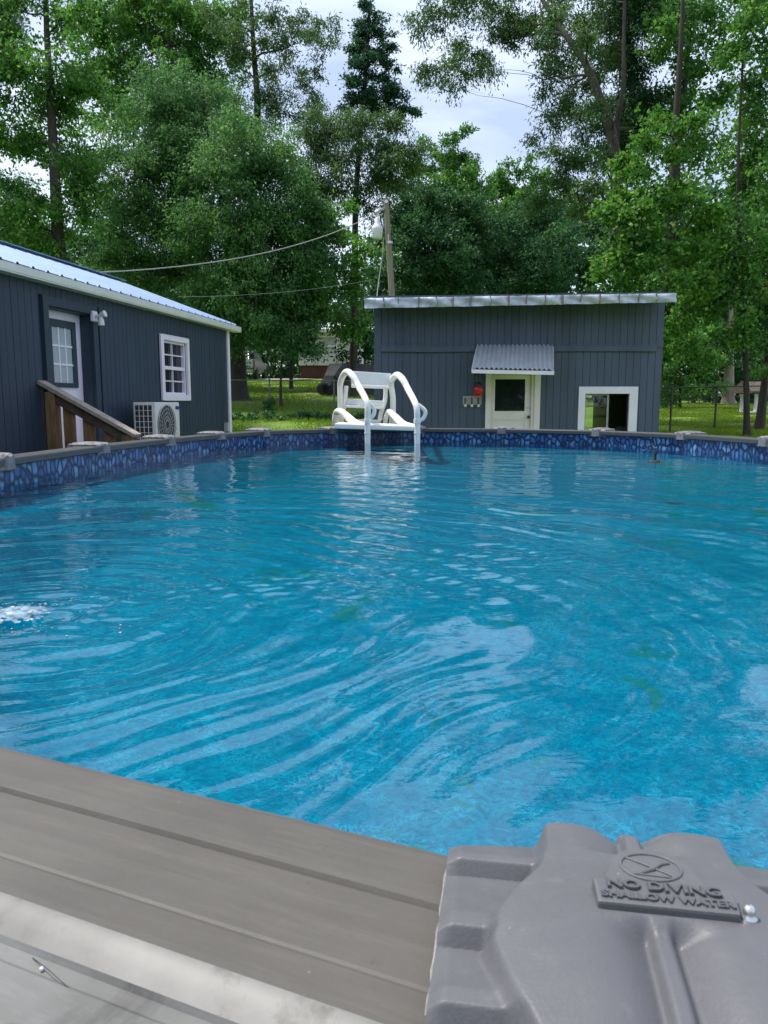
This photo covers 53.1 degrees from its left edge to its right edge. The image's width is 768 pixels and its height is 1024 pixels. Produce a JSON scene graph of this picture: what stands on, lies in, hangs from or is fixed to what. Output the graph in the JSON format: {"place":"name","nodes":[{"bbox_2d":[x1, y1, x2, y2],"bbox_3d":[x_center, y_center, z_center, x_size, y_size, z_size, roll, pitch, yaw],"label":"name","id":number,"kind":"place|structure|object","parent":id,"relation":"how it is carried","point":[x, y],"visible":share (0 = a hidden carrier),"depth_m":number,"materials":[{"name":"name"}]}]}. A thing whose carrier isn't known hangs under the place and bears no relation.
{"place":"outdoors","nodes":[
{"label":"outdoors","id":0,"kind":"place"},
{"bbox_2d":[247,378,288,379],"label":"driveway","id":1,"kind":"structure","parent":0,"point":[270,379],"depth_m":43.05,"materials":[{"name":"grey concrete"}]},
{"bbox_2d":[245,351,266,378],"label":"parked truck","id":2,"kind":"object","parent":1,"relation":"on","point":[258,365],"visible":0.45,"depth_m":44.49,"materials":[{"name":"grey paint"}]},
{"bbox_2d":[0,0,767,393],"label":"sky","id":3,"kind":"structure","parent":0,"point":[502,123],"materials":[{"name":"white"}]},
{"bbox_2d":[231,378,767,437],"bbox_3d":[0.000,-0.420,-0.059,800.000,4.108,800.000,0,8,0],"label":"ground","id":4,"kind":"structure","parent":0,"point":[588,415],"depth_m":26.39,"materials":[{"name":"green plant"}]},
{"bbox_2d":[0,3,35,87],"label":"pine tree","id":5,"kind":"object","parent":4,"relation":"on","point":[19,21],"visible":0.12,"depth_m":31.88,"materials":[{"name":"green plant"}]},
{"bbox_2d":[0,167,89,263],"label":"yard tree","id":6,"kind":"object","parent":4,"relation":"on","point":[35,190],"visible":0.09,"depth_m":29.03,"materials":[{"name":"green plant"}]},
{"bbox_2d":[0,0,140,261],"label":"tall tree","id":7,"kind":"object","parent":4,"relation":"on","point":[60,93],"visible":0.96,"depth_m":21.44,"materials":[{"name":"green plant"}]},
{"bbox_2d":[37,380,140,449],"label":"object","id":8,"kind":"structure","parent":4,"relation":"on","point":[57,399],"depth_m":7.28,"materials":[{"name":"brown wood"}]},
{"bbox_2d":[0,240,240,453],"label":"slate house","id":9,"kind":"structure","parent":4,"relation":"on","point":[141,345],"depth_m":8.43,"materials":[{"name":"paint"}]},
{"bbox_2d":[49,310,83,447],"bbox_3d":[-3.307,-1.038,7.916,0.063,1.997,0.776,1,8,9],"label":"door","id":10,"kind":"structure","parent":9,"relation":"in","point":[64,327],"depth_m":7.94,"materials":[{"name":"white paint"}]},
{"bbox_2d":[90,310,106,325],"bbox_3d":[-3.013,-2.054,8.141,0.161,0.157,0.090,1,8,9],"label":"security light","id":11,"kind":"object","parent":9,"relation":"attached to","point":[94,316],"visible":1,"depth_m":8.12,"materials":[{"name":"white paint"}]},
{"bbox_2d":[159,333,190,400],"bbox_3d":[-2.791,-1.902,10.204,0.090,0.844,0.873,1,8,9],"label":"window","id":12,"kind":"structure","parent":9,"relation":"in","point":[174,378],"depth_m":10.25,"materials":[{"name":"white paint"}]},
{"bbox_2d":[224,423,229,431],"bbox_3d":[-2.457,-1.327,12.031,0.070,0.140,0.090,1,8,9],"label":"outlet box","id":13,"kind":"object","parent":9,"relation":"attached to","point":[226,427],"visible":1,"depth_m":11.99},
{"bbox_2d":[92,213,376,272],"bbox_3d":[-2.326,-6.209,17.125,0.022,3.655,12.588,3,9,19],"label":"service cable","id":14,"kind":"object","parent":9,"relation":"attached to","point":[229,259],"visible":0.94,"depth_m":15.13,"materials":[{"name":"grey rubber"}]},
{"bbox_2d":[66,213,204,306],"bbox_3d":[-11.162,-8.849,32.335,7.932,7.981,5.653,0,8,0],"label":"yard tree","id":15,"kind":"object","parent":4,"relation":"on","point":[86,241],"visible":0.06,"depth_m":31.70,"materials":[{"name":"green plant"}]},
{"bbox_2d":[133,402,179,439],"bbox_3d":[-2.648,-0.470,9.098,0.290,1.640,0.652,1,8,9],"label":"air conditioner","id":16,"kind":"object","parent":4,"relation":"on","point":[151,418],"visible":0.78,"depth_m":8.73,"materials":[{"name":"white metal"}]},
{"bbox_2d":[53,0,264,200],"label":"tall tree","id":17,"kind":"object","parent":4,"relation":"on","point":[127,18],"visible":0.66,"depth_m":33.70,"materials":[{"name":"green plant"}]},
{"bbox_2d":[131,253,255,375],"bbox_3d":[-9.090,-8.795,34.752,6.800,6.640,5.974,0,8,0],"label":"yard tree","id":18,"kind":"object","parent":4,"relation":"on","point":[202,301],"visible":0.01,"depth_m":34.71,"materials":[{"name":"green plant"}]},
{"bbox_2d":[69,47,348,400],"bbox_3d":[-6.213,-10.141,26.817,10.828,12.670,6.732,3,9,21],"label":"oak tree","id":19,"kind":"object","parent":4,"relation":"on","point":[178,141],"visible":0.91,"depth_m":25.50,"materials":[{"name":"green plant"}]},
{"bbox_2d":[180,0,349,308],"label":"willow oak","id":20,"kind":"object","parent":4,"relation":"on","point":[271,98],"visible":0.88,"depth_m":30.31,"materials":[{"name":"green plant"}]},
{"bbox_2d":[232,397,364,421],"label":"weeds","id":21,"kind":"object","parent":4,"relation":"on","point":[307,414],"visible":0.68,"depth_m":23.42,"materials":[{"name":"green plant"}]},
{"bbox_2d":[231,378,373,410],"bbox_3d":[-3.173,-3.826,25.565,6.330,1.218,0.266,1,8,5],"label":"chain link fence","id":22,"kind":"object","parent":4,"relation":"on","point":[333,382],"visible":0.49,"depth_m":25.63,"materials":[{"name":"grey metal"}]},
{"bbox_2d":[249,286,373,388],"bbox_3d":[-2.760,-7.686,33.558,6.215,5.027,5.038,0,8,0],"label":"leaning tree","id":23,"kind":"object","parent":4,"relation":"on","point":[365,347],"visible":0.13,"depth_m":32.35,"materials":[{"name":"green plant"}]},
{"bbox_2d":[299,324,373,378],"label":"neighbour house","id":24,"kind":"structure","parent":4,"relation":"on","point":[309,371],"depth_m":49.12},
{"bbox_2d":[321,336,337,355],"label":"window","id":25,"kind":"structure","parent":24,"relation":"in","point":[325,339],"depth_m":49.01,"materials":[{"name":"white paint"}]},
{"bbox_2d":[276,189,403,407],"bbox_3d":[-1.676,-7.269,26.316,4.705,7.675,3.695,0,8,0],"label":"young tree","id":26,"kind":"object","parent":4,"relation":"on","point":[351,292],"visible":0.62,"depth_m":25.86,"materials":[{"name":"green plant"}]},
{"bbox_2d":[316,363,373,397],"bbox_3d":[-1.457,-5.345,31.461,2.423,1.386,2.800,0,8,0],"label":"covered trailer","id":27,"kind":"object","parent":4,"relation":"on","point":[334,370],"visible":0.53,"depth_m":30.34,"materials":[{"name":"black metal"}]},
{"bbox_2d":[286,100,439,397],"bbox_3d":[-0.994,-9.667,28.677,6.000,11.074,4.436,0,8,0],"label":"drooping tree","id":28,"kind":"object","parent":4,"relation":"on","point":[386,180],"visible":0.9,"depth_m":27.61,"materials":[{"name":"green plant"}]},
{"bbox_2d":[334,0,426,363],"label":"conical tree","id":29,"kind":"object","parent":4,"relation":"on","point":[361,51],"visible":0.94,"depth_m":29.72,"materials":[{"name":"green plant"}]},
{"bbox_2d":[0,425,767,1023],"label":"swimming pool","id":30,"kind":"structure","parent":4,"relation":"on","point":[458,779],"depth_m":1.98,"materials":[{"name":"blue liquid"}]},
{"bbox_2d":[32,957,69,988],"bbox_3d":[-0.183,0.252,0.422,0.040,0.003,0.001,6,10,37],"label":"dark fibre","id":31,"kind":"object","parent":30,"relation":"on","point":[51,972],"visible":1,"depth_m":0.42,"materials":[{"name":"black fabric"}]},
{"bbox_2d":[332,369,426,457],"bbox_3d":[-0.080,-0.715,9.380,1.146,2.056,1.314,0,8,0],"label":"pool ladder","id":32,"kind":"object","parent":30,"relation":"attached to","point":[360,381],"visible":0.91,"depth_m":9.35,"materials":[{"name":"white plastic"}]},
{"bbox_2d":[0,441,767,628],"bbox_3d":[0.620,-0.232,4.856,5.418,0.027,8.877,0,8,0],"label":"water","id":33,"kind":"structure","parent":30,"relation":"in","point":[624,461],"depth_m":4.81,"materials":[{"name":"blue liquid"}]},
{"bbox_2d":[0,598,121,636],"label":"foam","id":34,"kind":"object","parent":33,"relation":"on","point":[16,613],"visible":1,"depth_m":1.62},
{"bbox_2d":[640,444,668,461],"bbox_3d":[2.123,-0.469,6.050,0.203,0.163,0.201,6,10,35],"label":"pool fountain","id":35,"kind":"object","parent":33,"relation":"on","point":[655,452],"visible":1,"depth_m":6.05,"materials":[{"name":"plastic"}]},
{"bbox_2d":[383,197,394,295],"bbox_3d":[0.286,-6.126,23.371,0.626,6.515,0.239,0,8,0],"label":"utility pole","id":36,"kind":"object","parent":4,"relation":"on","point":[390,273],"visible":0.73,"depth_m":23.05,"materials":[{"name":"brown wood"}]},
{"bbox_2d":[195,279,372,296],"bbox_3d":[-2.426,-5.895,20.123,0.008,1.392,7.774,5,10,33],"label":"thin wire","id":37,"kind":"object","parent":36,"relation":"attached to","point":[267,293],"visible":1,"depth_m":19.33,"materials":[{"name":"grey metal"}]},
{"bbox_2d":[372,208,384,239],"bbox_3d":[-0.171,-8.580,22.849,0.330,0.963,0.487,3,9,19],"label":"yard lamp","id":38,"kind":"object","parent":36,"relation":"attached to","point":[377,230],"visible":1,"depth_m":22.70,"materials":[{"name":"white glass"}]},
{"bbox_2d":[377,238,383,295],"bbox_3d":[-0.140,-7.272,22.869,0.088,1.789,0.563,3,9,21],"label":"drop wire","id":39,"kind":"object","parent":38,"relation":"hanging from","point":[380,266],"visible":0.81,"depth_m":22.99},
{"bbox_2d":[48,159,767,398],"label":"woods","id":40,"kind":"object","parent":4,"relation":"on","point":[273,371],"visible":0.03,"depth_m":62.60,"materials":[{"name":"green plant"}]},
{"bbox_2d":[358,174,514,314],"bbox_3d":[2.314,-11.562,39.000,8.192,11.237,6.562,0,8,0],"label":"shadowy tree","id":41,"kind":"object","parent":4,"relation":"on","point":[448,249],"visible":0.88,"depth_m":37.90,"materials":[{"name":"green plant"}]},
{"bbox_2d":[380,121,500,287],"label":"tree","id":42,"kind":"object","parent":4,"relation":"on","point":[451,161],"visible":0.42,"depth_m":48.24,"materials":[{"name":"green plant"}]},
{"bbox_2d":[439,189,587,294],"bbox_3d":[6.727,-11.392,41.245,8.067,11.622,6.524,2,8,14],"label":"shadowy tree","id":43,"kind":"object","parent":4,"relation":"on","point":[539,244],"visible":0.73,"depth_m":39.76,"materials":[{"name":"green plant"}]},
{"bbox_2d":[396,0,636,284],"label":"forked tree","id":44,"kind":"object","parent":4,"relation":"on","point":[526,26],"visible":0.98,"depth_m":22.91,"materials":[{"name":"green plant"}]},
{"bbox_2d":[450,149,586,273],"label":"tree","id":45,"kind":"object","parent":4,"relation":"on","point":[507,187],"visible":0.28,"depth_m":52.39,"materials":[{"name":"green plant"}]},
{"bbox_2d":[364,292,676,431],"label":"pool shed","id":46,"kind":"structure","parent":4,"relation":"on","point":[608,349],"depth_m":14.04,"materials":[{"name":"wood"}]},
{"bbox_2d":[463,396,481,406],"bbox_3d":[1.619,-2.023,14.098,0.346,0.204,0.114,0,8,0],"label":"hook rack","id":47,"kind":"object","parent":46,"relation":"attached to","point":[471,401],"visible":1,"depth_m":14.12,"materials":[{"name":"grey wood"}]},
{"bbox_2d":[474,373,482,397],"bbox_3d":[1.711,-2.337,13.986,0.172,0.522,0.244,0,8,0],"label":"red lantern","id":48,"kind":"object","parent":46,"relation":"hanging from","point":[478,389],"visible":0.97,"depth_m":13.91,"materials":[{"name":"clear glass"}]},
{"bbox_2d":[490,375,530,428],"bbox_3d":[2.335,-1.523,14.248,0.737,2.002,0.108,0,8,0],"label":"door","id":49,"kind":"structure","parent":46,"relation":"in","point":[510,394],"depth_m":14.20,"materials":[{"name":"beige paint"}]},
{"bbox_2d":[470,344,553,374],"bbox_3d":[2.300,-2.720,13.679,1.570,0.582,0.750,0,8,0],"label":"awning","id":50,"kind":"object","parent":46,"relation":"attached to","point":[516,356],"depth_m":13.60,"materials":[{"name":"white paint"}]},
{"bbox_2d":[577,387,637,431],"bbox_3d":[4.116,-1.667,14.226,1.087,1.283,0.102,0,8,0],"label":"window","id":51,"kind":"structure","parent":46,"relation":"in","point":[583,391],"depth_m":14.13,"materials":[{"name":"white paint"}]},
{"bbox_3d":[5.107,-1.140,15.796,0.980,0.810,0.600,0,8,0],"label":"work bench","id":52,"kind":"object","parent":46,"relation":"in","visible":0},
{"bbox_2d":[615,426,625,430],"bbox_3d":[4.817,-1.639,15.675,0.260,0.210,0.247,0,8,0],"label":"storage tub","id":53,"kind":"object","parent":52,"relation":"on","point":[620,428],"visible":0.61,"depth_m":15.58,"materials":[{"name":"black plastic"}]},
{"bbox_2d":[566,0,678,166],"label":"straight tree","id":54,"kind":"object","parent":4,"relation":"on","point":[630,79],"visible":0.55,"depth_m":24.16,"materials":[{"name":"green plant"}]},
{"bbox_2d":[581,0,743,382],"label":"sweetgum tree","id":55,"kind":"object","parent":4,"relation":"on","point":[626,211],"visible":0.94,"depth_m":18.36,"materials":[{"name":"green plant"}]},
{"bbox_2d":[629,0,764,291],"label":"maple tree","id":56,"kind":"object","parent":4,"relation":"on","point":[706,14],"visible":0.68,"depth_m":22.72,"materials":[{"name":"green plant"}]},
{"bbox_2d":[660,299,733,407],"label":"bushy tree","id":57,"kind":"object","parent":4,"relation":"on","point":[669,376],"visible":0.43,"depth_m":34.68,"materials":[{"name":"green plant"}]},
{"bbox_2d":[660,383,753,404],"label":"black yard fence","id":58,"kind":"object","parent":4,"relation":"on","point":[708,397],"visible":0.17,"depth_m":41.54,"materials":[{"name":"metal"}]},
{"bbox_2d":[659,385,767,431],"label":"chain link fence","id":59,"kind":"object","parent":4,"relation":"on","point":[671,408],"visible":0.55,"depth_m":21.25,"materials":[{"name":"metal"}]},
{"bbox_2d":[661,312,767,402],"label":"bushy tree","id":60,"kind":"object","parent":4,"relation":"on","point":[738,372],"visible":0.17,"depth_m":46.32,"materials":[{"name":"green plant"}]},
{"bbox_2d":[675,244,760,403],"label":"pale trunk tree","id":61,"kind":"object","parent":4,"relation":"on","point":[729,365],"visible":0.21,"depth_m":41.85,"materials":[{"name":"green plant"}]},
{"bbox_2d":[678,0,767,435],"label":"edge tree","id":62,"kind":"object","parent":4,"relation":"on","point":[745,178],"visible":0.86,"depth_m":19.14,"materials":[{"name":"green plant"}]},
{"bbox_2d":[721,176,767,430],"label":"leaning trunk tree","id":63,"kind":"object","parent":4,"relation":"on","point":[760,416],"visible":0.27,"depth_m":21.11,"materials":[{"name":"green plant"}]},
{"bbox_2d":[730,381,760,412],"bbox_3d":[15.109,-4.406,30.307,2.196,1.450,1.950,0,8,0],"label":"garden shelter","id":64,"kind":"object","parent":4,"relation":"on","point":[750,390],"visible":0.41,"depth_m":30.07,"materials":[{"name":"white paint"}]}
]}

